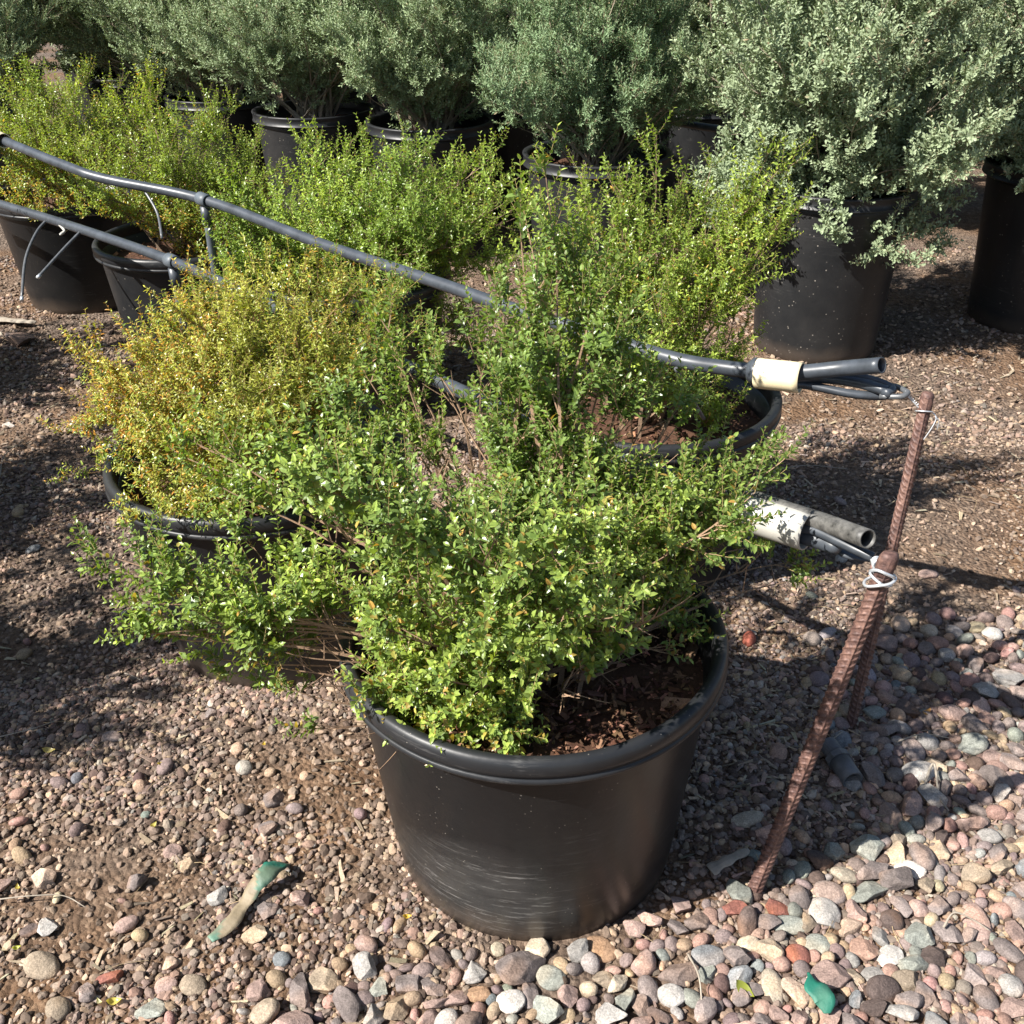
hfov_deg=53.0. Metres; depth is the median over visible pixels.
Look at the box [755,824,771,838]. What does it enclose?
river stone
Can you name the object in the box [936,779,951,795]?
river stone
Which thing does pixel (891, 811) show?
river stone
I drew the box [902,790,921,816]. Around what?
river stone
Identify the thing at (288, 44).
potted sage
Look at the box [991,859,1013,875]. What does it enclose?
river stone
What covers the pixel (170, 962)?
river stone
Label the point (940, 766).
river stone
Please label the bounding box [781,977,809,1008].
river stone
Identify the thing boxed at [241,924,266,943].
river stone
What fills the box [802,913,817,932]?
river stone
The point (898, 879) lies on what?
river stone
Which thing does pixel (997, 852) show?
river stone
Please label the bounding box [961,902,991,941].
river stone
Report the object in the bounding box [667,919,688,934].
river stone
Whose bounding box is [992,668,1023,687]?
river stone
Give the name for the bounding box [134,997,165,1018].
river stone
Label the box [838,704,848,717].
river stone
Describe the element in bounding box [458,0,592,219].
potted sage
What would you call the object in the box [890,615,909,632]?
river stone
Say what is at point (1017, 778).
river stone
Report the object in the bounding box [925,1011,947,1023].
river stone
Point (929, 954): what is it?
river stone
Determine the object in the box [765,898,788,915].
river stone
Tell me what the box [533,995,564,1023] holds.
river stone
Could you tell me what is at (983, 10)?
potted sage
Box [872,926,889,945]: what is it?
river stone
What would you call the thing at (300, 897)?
river stone
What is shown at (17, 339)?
rock
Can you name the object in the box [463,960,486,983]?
river stone
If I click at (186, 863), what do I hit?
river stone
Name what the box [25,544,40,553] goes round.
river stone
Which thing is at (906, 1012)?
river stone
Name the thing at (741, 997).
river stone
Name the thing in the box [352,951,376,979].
river stone
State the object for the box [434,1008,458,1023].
river stone
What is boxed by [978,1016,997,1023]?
river stone
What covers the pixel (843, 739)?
river stone
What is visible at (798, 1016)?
river stone
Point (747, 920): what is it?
river stone
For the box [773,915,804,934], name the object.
river stone
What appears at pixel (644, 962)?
river stone
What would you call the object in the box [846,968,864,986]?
river stone
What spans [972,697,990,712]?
river stone
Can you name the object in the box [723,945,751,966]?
river stone
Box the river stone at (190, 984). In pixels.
[179,974,206,995]
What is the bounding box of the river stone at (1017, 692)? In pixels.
[1009,685,1023,700]
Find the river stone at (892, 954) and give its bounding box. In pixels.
[876,944,903,966]
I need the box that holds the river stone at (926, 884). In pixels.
[915,877,934,893]
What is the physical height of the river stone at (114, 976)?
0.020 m
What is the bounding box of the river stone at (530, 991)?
[522,982,538,1008]
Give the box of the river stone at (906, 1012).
[884,1004,919,1020]
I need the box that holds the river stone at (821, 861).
[806,850,833,871]
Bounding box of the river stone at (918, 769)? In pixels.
[901,760,934,782]
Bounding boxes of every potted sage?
[0,0,91,188]
[8,2,45,89]
[9,0,189,199]
[35,3,171,165]
[55,49,113,145]
[63,0,277,213]
[165,0,374,241]
[278,74,371,162]
[305,0,549,260]
[371,93,404,114]
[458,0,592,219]
[471,0,728,312]
[649,0,783,232]
[669,0,1023,363]
[788,0,1004,98]
[929,5,994,121]
[941,0,1023,334]
[970,0,1013,70]
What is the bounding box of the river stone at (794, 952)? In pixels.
[785,944,810,964]
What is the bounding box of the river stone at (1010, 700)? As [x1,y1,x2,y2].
[1001,692,1022,707]
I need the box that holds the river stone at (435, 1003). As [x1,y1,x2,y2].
[423,998,448,1008]
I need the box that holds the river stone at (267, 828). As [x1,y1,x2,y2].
[258,820,277,836]
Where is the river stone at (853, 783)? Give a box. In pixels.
[845,775,861,791]
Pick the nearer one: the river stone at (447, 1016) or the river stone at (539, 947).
the river stone at (447, 1016)
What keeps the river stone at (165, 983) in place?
on the ground
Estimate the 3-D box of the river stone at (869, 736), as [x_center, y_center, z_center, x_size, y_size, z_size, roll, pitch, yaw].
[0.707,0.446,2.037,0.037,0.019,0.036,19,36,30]
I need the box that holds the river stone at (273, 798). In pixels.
[263,788,283,807]
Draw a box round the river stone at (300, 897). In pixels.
[289,890,309,906]
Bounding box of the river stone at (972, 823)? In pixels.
[955,816,987,831]
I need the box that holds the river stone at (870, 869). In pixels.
[857,860,888,879]
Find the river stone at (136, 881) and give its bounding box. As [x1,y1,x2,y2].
[127,873,146,890]
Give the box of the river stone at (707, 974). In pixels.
[698,965,716,983]
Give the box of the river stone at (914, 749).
[902,738,925,760]
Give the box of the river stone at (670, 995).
[658,983,684,1007]
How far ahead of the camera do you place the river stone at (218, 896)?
1.71 m
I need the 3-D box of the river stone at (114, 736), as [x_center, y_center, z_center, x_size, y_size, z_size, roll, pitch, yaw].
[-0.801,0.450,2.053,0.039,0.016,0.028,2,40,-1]
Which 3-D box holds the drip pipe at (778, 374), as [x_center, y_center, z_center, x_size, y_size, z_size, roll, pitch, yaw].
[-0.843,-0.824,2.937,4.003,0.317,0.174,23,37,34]
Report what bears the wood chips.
on the ground
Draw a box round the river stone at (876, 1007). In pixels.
[860,998,886,1016]
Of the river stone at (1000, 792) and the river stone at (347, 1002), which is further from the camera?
the river stone at (1000, 792)
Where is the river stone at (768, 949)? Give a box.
[752,938,783,961]
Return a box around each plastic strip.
[207,861,290,941]
[804,972,834,1013]
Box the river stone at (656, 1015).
[646,1006,670,1023]
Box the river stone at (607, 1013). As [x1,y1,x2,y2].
[595,1002,627,1023]
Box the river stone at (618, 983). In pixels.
[608,974,627,992]
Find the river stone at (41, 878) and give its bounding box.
[31,868,56,889]
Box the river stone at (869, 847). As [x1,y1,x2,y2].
[849,834,884,860]
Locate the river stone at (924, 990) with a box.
[914,980,935,1006]
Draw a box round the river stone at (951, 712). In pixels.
[938,704,966,721]
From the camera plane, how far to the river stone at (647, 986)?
1.55 m
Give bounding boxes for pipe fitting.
[821,737,862,786]
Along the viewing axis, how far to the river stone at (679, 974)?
1.57 m
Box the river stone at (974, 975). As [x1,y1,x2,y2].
[963,962,987,992]
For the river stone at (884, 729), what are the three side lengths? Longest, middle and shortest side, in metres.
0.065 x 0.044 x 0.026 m
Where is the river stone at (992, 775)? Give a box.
[979,765,1013,789]
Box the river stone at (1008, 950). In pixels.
[993,937,1023,963]
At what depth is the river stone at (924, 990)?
1.55 m
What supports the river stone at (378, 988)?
on the ground
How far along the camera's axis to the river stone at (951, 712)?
2.08 m
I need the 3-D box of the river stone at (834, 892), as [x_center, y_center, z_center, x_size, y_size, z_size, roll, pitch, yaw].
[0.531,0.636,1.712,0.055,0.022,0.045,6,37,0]
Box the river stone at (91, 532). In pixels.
[83,530,94,537]
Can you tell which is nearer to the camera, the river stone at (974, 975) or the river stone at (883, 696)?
the river stone at (974, 975)
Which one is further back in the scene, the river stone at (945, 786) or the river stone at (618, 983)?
the river stone at (945, 786)
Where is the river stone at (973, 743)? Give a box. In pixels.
[958,732,988,755]
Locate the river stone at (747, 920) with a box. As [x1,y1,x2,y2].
[737,905,757,936]
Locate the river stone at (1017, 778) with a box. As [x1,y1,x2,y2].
[1006,771,1023,788]
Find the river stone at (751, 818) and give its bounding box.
[731,810,763,827]
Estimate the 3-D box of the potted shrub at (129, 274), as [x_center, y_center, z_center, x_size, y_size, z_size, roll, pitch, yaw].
[-1.142,-1.030,3.574,0.844,1.028,0.682,-1,30,0]
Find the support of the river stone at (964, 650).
on the ground
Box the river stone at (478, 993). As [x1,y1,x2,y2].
[467,986,490,1002]
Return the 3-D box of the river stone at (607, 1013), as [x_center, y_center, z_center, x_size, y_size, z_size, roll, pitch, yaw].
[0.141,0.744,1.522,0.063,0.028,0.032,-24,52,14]
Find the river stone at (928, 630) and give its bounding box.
[920,624,937,636]
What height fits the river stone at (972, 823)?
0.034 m
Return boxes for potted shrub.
[0,52,158,314]
[36,217,435,687]
[45,48,296,375]
[66,122,832,940]
[191,108,548,416]
[509,106,814,588]
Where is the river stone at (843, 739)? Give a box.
[830,730,851,747]
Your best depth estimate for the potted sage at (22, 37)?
5.14 m
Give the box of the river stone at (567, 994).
[557,984,577,1007]
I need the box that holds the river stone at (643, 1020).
[629,1016,653,1023]
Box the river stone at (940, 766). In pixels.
[923,758,947,770]
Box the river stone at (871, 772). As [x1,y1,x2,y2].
[861,761,884,786]
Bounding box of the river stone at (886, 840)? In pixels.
[877,835,891,849]
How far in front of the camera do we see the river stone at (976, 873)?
1.73 m
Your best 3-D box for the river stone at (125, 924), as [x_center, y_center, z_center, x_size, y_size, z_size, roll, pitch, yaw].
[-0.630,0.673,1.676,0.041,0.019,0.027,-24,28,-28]
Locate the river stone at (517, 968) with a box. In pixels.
[495,951,545,985]
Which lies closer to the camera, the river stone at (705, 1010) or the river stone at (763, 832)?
the river stone at (705, 1010)
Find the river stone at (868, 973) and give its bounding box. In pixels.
[861,966,884,980]
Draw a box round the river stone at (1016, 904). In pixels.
[1002,896,1023,918]
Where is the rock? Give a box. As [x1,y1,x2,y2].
[5,332,34,346]
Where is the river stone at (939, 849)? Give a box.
[929,838,949,859]
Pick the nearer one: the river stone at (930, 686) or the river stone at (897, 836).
the river stone at (897, 836)
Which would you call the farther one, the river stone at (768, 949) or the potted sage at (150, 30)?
the potted sage at (150, 30)
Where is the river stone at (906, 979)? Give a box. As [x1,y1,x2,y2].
[891,969,917,990]
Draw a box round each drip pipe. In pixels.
[0,132,910,419]
[0,200,875,561]
[502,87,756,137]
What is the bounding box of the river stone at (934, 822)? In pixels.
[925,811,943,832]
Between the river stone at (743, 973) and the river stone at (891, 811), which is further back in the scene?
the river stone at (891, 811)
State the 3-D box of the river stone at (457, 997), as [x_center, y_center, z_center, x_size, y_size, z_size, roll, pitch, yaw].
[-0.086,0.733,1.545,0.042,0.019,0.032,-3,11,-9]
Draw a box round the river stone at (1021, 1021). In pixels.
[1017,1017,1023,1023]
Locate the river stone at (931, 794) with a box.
[917,783,947,807]
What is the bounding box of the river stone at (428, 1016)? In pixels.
[416,1009,437,1023]
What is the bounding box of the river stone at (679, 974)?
[657,961,698,987]
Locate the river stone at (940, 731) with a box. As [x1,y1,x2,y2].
[931,727,948,739]
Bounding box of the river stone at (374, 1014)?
[363,1003,384,1023]
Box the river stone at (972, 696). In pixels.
[960,690,982,705]
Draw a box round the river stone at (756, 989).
[747,982,763,995]
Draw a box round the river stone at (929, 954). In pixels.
[920,945,944,966]
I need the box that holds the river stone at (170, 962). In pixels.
[162,956,178,969]
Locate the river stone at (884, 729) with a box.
[869,724,900,735]
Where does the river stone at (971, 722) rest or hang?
on the ground
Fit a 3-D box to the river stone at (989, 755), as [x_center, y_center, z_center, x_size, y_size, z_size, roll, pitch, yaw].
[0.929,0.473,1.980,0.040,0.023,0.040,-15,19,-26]
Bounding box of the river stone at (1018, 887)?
[1012,881,1023,897]
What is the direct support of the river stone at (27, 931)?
on the ground
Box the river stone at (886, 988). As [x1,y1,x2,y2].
[866,974,900,1002]
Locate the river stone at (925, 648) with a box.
[917,641,935,656]
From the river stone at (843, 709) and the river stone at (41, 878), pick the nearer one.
the river stone at (41, 878)
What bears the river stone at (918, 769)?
on the ground
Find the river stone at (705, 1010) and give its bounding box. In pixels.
[694,996,716,1023]
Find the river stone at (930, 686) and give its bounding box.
[916,680,938,693]
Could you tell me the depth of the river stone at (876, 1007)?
1.52 m
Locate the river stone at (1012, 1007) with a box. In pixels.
[1000,997,1023,1017]
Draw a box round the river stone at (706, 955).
[691,944,725,966]
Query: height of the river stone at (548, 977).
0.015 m
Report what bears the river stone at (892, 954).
on the ground
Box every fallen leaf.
[42,747,54,752]
[106,997,121,1004]
[736,980,753,996]
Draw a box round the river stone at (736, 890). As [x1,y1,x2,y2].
[726,879,752,904]
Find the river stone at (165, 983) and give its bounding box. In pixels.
[154,976,177,994]
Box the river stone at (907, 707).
[895,699,920,717]
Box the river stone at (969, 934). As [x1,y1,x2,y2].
[962,927,977,942]
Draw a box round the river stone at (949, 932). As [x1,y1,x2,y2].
[931,921,963,942]
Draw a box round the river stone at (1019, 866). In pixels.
[1015,858,1023,877]
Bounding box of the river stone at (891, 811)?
[879,802,902,826]
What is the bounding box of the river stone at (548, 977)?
[536,965,565,990]
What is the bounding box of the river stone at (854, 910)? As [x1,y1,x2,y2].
[845,899,866,923]
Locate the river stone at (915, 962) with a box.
[896,954,928,972]
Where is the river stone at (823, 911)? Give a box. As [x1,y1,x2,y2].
[808,897,840,928]
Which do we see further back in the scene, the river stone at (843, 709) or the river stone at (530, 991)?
the river stone at (843, 709)
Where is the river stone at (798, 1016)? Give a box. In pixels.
[789,1009,807,1023]
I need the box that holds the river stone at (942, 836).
[935,830,948,842]
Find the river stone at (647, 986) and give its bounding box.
[638,975,658,1004]
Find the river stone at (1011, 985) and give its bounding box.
[998,973,1023,997]
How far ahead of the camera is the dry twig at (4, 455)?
3.06 m
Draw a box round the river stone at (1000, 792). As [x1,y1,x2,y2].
[991,783,1010,801]
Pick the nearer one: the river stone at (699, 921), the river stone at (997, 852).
the river stone at (699, 921)
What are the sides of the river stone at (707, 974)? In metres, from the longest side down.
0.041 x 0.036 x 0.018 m
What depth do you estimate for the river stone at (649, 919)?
1.65 m
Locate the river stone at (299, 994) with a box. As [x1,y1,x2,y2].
[289,972,309,1008]
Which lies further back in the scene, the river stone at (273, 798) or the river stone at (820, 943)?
the river stone at (273, 798)
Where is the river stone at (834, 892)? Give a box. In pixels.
[813,880,846,904]
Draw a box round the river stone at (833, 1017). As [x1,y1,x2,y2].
[819,1007,841,1023]
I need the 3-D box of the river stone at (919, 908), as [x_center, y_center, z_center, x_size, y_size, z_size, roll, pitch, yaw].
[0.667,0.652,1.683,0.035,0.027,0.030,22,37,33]
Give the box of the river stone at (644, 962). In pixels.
[631,949,655,976]
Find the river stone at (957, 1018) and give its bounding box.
[950,1012,967,1023]
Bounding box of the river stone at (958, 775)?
[948,768,970,782]
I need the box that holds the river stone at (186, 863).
[177,855,198,872]
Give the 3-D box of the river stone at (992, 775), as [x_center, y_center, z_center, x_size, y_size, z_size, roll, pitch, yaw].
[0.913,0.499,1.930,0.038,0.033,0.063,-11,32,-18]
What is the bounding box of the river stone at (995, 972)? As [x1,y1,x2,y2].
[982,966,1005,977]
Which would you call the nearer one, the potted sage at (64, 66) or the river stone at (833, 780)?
the river stone at (833, 780)
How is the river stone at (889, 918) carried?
on the ground
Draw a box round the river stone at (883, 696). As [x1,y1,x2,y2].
[876,689,898,703]
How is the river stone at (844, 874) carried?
on the ground
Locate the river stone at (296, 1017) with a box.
[272,1010,313,1023]
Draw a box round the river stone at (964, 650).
[955,644,973,657]
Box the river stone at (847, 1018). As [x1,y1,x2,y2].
[841,1012,864,1023]
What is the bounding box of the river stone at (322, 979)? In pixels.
[308,966,337,993]
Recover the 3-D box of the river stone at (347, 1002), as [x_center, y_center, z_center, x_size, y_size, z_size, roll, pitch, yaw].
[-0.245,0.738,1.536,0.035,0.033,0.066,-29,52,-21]
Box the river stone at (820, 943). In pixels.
[805,933,829,954]
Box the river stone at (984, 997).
[973,984,999,1011]
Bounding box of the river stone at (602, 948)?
[587,936,616,962]
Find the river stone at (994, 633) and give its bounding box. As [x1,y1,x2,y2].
[981,627,1002,640]
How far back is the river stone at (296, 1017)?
1.50 m
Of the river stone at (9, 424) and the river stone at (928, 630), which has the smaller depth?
the river stone at (928, 630)
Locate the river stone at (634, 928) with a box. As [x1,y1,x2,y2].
[623,920,645,937]
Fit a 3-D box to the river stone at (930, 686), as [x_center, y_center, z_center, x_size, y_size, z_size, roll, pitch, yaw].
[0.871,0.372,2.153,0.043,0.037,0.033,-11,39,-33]
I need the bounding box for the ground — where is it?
[0,42,1023,1023]
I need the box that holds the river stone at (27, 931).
[19,923,37,937]
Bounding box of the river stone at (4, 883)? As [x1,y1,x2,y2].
[0,879,10,891]
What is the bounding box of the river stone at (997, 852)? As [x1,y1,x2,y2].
[988,843,1006,861]
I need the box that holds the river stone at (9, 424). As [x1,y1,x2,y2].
[2,422,14,427]
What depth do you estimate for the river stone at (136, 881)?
1.73 m
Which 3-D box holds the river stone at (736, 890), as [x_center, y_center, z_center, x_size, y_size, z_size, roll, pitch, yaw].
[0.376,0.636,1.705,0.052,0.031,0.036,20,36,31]
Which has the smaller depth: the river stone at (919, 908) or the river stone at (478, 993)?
the river stone at (478, 993)
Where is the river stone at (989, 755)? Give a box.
[982,749,1000,762]
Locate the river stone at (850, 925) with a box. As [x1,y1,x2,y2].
[839,917,862,936]
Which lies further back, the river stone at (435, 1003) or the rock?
the rock
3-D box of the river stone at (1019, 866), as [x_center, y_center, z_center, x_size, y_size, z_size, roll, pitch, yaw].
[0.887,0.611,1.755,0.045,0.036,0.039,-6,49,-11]
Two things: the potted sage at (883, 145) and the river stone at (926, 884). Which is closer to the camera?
the river stone at (926, 884)
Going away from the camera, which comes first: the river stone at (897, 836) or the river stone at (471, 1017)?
the river stone at (471, 1017)
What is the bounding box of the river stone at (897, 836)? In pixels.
[890,830,905,845]
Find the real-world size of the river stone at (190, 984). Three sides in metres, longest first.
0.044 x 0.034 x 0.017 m
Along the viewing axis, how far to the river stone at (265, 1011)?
1.52 m
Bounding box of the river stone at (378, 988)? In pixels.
[369,977,387,996]
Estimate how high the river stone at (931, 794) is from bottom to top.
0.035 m
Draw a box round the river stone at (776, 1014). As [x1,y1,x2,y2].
[768,1005,788,1022]
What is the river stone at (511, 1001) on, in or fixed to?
on the ground
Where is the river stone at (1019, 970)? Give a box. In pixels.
[1014,959,1023,984]
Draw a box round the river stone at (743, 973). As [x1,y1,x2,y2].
[727,965,752,988]
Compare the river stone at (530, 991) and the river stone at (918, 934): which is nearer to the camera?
the river stone at (530, 991)
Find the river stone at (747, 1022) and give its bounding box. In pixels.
[735,1021,757,1023]
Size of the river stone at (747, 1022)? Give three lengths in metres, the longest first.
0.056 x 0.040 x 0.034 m
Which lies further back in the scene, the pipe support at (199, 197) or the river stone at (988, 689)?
the pipe support at (199, 197)
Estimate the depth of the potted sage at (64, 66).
5.96 m
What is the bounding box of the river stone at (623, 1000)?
[615,988,635,1011]
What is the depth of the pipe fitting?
1.94 m
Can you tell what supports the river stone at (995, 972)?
on the ground
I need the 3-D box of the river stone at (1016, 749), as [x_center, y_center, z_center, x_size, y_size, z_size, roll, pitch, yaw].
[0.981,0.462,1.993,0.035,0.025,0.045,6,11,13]
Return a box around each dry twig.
[0,440,23,476]
[0,720,56,736]
[0,894,85,907]
[687,953,701,999]
[895,733,948,742]
[924,762,948,810]
[943,912,989,930]
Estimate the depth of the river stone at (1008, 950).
1.61 m
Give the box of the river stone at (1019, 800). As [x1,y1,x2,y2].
[1008,794,1023,808]
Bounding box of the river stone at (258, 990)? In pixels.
[246,977,271,1001]
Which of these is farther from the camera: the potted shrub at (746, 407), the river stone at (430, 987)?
the potted shrub at (746, 407)
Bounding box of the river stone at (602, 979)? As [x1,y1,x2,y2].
[592,971,612,989]
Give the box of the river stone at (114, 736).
[101,731,121,741]
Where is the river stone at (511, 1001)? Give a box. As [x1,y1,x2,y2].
[496,989,525,1013]
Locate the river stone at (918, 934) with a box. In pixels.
[904,921,934,948]
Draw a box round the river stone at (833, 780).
[827,774,842,787]
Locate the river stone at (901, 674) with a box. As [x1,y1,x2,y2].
[890,667,911,682]
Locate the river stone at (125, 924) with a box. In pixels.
[113,915,138,933]
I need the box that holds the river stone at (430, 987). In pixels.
[421,977,445,995]
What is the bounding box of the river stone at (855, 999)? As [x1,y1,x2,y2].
[848,990,862,1008]
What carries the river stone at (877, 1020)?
on the ground
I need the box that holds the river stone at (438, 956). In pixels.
[429,946,452,968]
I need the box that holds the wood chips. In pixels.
[0,348,1023,1007]
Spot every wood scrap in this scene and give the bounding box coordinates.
[0,317,36,323]
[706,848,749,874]
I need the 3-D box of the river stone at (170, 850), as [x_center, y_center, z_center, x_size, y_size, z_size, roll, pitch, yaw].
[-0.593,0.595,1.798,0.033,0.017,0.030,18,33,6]
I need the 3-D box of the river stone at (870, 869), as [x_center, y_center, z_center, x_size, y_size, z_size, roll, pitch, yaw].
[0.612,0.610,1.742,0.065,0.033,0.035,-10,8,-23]
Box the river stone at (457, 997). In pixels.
[445,990,467,1006]
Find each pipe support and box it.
[162,253,193,360]
[194,192,221,302]
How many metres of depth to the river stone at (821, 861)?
1.75 m
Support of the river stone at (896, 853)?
on the ground
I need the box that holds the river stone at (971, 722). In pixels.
[961,712,987,732]
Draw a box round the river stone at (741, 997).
[732,988,751,1006]
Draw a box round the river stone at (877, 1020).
[874,1016,886,1023]
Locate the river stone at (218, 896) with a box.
[207,885,227,905]
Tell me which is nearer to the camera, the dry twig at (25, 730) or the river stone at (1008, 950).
the river stone at (1008, 950)
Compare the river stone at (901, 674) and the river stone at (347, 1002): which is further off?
the river stone at (901, 674)
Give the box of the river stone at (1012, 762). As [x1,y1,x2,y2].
[1000,753,1023,770]
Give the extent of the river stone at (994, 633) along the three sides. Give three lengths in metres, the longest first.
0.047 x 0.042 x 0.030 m
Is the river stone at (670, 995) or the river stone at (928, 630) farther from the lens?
the river stone at (928, 630)
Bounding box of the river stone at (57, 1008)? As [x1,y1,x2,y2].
[45,996,70,1021]
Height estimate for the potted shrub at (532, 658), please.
1.142 m
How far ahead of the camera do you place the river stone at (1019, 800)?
1.88 m
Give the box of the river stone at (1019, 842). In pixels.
[1013,836,1023,853]
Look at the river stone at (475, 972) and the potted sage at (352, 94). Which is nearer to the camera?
the river stone at (475, 972)
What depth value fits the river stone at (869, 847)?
1.77 m
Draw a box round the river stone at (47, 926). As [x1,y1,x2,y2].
[37,917,57,936]
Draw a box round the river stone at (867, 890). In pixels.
[851,880,887,902]
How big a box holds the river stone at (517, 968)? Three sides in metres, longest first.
0.082 x 0.054 x 0.032 m
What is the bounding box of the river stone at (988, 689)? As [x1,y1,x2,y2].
[972,681,998,698]
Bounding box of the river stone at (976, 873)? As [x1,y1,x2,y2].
[961,861,991,884]
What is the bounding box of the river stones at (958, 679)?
[0,479,1023,1023]
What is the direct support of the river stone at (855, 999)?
on the ground
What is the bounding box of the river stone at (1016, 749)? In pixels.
[1006,742,1023,757]
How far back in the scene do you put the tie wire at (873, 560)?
1.44 m
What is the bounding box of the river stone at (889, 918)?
[880,909,904,931]
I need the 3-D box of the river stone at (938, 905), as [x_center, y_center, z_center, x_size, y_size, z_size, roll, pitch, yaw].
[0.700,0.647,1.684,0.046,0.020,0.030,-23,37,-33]
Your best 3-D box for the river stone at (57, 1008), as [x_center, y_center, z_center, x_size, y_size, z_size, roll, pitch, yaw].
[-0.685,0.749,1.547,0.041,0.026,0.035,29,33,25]
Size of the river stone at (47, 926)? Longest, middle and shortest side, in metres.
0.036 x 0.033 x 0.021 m
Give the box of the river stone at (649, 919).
[636,910,661,926]
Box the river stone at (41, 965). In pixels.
[23,951,59,979]
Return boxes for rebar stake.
[747,550,898,892]
[846,391,934,728]
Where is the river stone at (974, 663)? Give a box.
[966,655,983,673]
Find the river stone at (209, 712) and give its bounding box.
[204,708,216,718]
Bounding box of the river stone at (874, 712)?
[863,705,886,718]
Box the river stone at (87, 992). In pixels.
[78,982,95,1002]
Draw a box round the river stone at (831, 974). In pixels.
[810,959,851,988]
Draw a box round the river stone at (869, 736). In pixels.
[859,731,879,745]
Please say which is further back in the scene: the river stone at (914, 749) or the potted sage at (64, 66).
the potted sage at (64, 66)
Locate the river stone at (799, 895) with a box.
[788,885,810,909]
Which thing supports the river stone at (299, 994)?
on the ground
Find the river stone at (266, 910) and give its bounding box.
[257,900,278,920]
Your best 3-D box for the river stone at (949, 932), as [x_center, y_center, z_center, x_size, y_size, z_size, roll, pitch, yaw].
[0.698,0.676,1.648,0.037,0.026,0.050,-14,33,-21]
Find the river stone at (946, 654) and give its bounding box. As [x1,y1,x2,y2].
[938,648,955,661]
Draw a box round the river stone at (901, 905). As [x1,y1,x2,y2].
[889,895,912,917]
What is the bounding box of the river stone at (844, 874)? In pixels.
[830,866,856,883]
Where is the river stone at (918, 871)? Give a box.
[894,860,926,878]
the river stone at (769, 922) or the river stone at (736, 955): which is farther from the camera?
the river stone at (769, 922)
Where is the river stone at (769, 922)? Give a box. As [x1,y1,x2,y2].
[757,914,781,930]
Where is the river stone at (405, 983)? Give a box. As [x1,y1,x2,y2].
[395,974,419,993]
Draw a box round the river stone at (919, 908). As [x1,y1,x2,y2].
[908,899,928,916]
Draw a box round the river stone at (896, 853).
[887,841,905,864]
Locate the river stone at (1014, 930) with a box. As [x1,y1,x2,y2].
[1004,920,1023,947]
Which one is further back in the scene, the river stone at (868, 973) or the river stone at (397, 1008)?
the river stone at (868, 973)
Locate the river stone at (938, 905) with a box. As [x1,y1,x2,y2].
[927,895,949,915]
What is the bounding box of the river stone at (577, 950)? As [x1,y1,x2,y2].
[567,938,587,962]
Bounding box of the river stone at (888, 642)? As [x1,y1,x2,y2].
[876,634,897,652]
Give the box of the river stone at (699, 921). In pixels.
[684,912,711,930]
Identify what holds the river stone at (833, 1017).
on the ground
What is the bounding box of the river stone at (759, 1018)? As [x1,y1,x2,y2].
[750,1012,771,1023]
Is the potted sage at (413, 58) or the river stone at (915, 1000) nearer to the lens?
the river stone at (915, 1000)
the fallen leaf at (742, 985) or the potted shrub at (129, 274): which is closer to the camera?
the fallen leaf at (742, 985)
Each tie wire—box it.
[862,556,896,587]
[908,395,939,439]
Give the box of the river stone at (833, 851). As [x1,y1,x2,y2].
[823,842,845,859]
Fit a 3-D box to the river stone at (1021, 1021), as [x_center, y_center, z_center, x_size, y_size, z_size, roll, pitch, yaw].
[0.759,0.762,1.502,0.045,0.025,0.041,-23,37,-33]
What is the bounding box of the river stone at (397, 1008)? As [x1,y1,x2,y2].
[383,995,409,1019]
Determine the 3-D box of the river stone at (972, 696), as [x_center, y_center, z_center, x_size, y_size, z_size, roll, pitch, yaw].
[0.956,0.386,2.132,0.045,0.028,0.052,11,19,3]
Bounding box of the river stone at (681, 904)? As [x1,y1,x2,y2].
[671,896,690,913]
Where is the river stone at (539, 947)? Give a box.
[525,938,550,957]
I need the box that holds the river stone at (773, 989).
[761,968,783,1004]
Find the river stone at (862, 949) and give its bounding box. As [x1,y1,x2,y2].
[849,938,878,962]
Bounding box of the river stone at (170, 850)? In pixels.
[163,844,182,859]
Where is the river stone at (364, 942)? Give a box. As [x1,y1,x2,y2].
[354,934,377,952]
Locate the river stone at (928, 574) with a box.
[918,569,938,578]
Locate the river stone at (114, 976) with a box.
[96,970,123,984]
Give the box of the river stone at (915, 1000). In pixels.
[894,990,923,1008]
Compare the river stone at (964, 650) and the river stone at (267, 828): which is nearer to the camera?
the river stone at (267, 828)
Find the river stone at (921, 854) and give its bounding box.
[909,841,935,870]
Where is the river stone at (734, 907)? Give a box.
[722,900,746,915]
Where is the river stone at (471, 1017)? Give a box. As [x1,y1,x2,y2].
[455,1011,481,1023]
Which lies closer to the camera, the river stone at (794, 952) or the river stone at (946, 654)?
the river stone at (794, 952)
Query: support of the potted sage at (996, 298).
on the ground
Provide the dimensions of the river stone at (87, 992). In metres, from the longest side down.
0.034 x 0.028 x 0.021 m
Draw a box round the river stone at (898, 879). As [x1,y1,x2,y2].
[879,866,913,890]
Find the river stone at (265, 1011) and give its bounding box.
[249,998,279,1023]
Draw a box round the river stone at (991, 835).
[977,828,1002,843]
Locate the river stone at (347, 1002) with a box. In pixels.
[332,985,360,1022]
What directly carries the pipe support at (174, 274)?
on the ground
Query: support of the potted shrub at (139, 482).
on the ground
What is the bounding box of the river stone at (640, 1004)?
[631,993,649,1015]

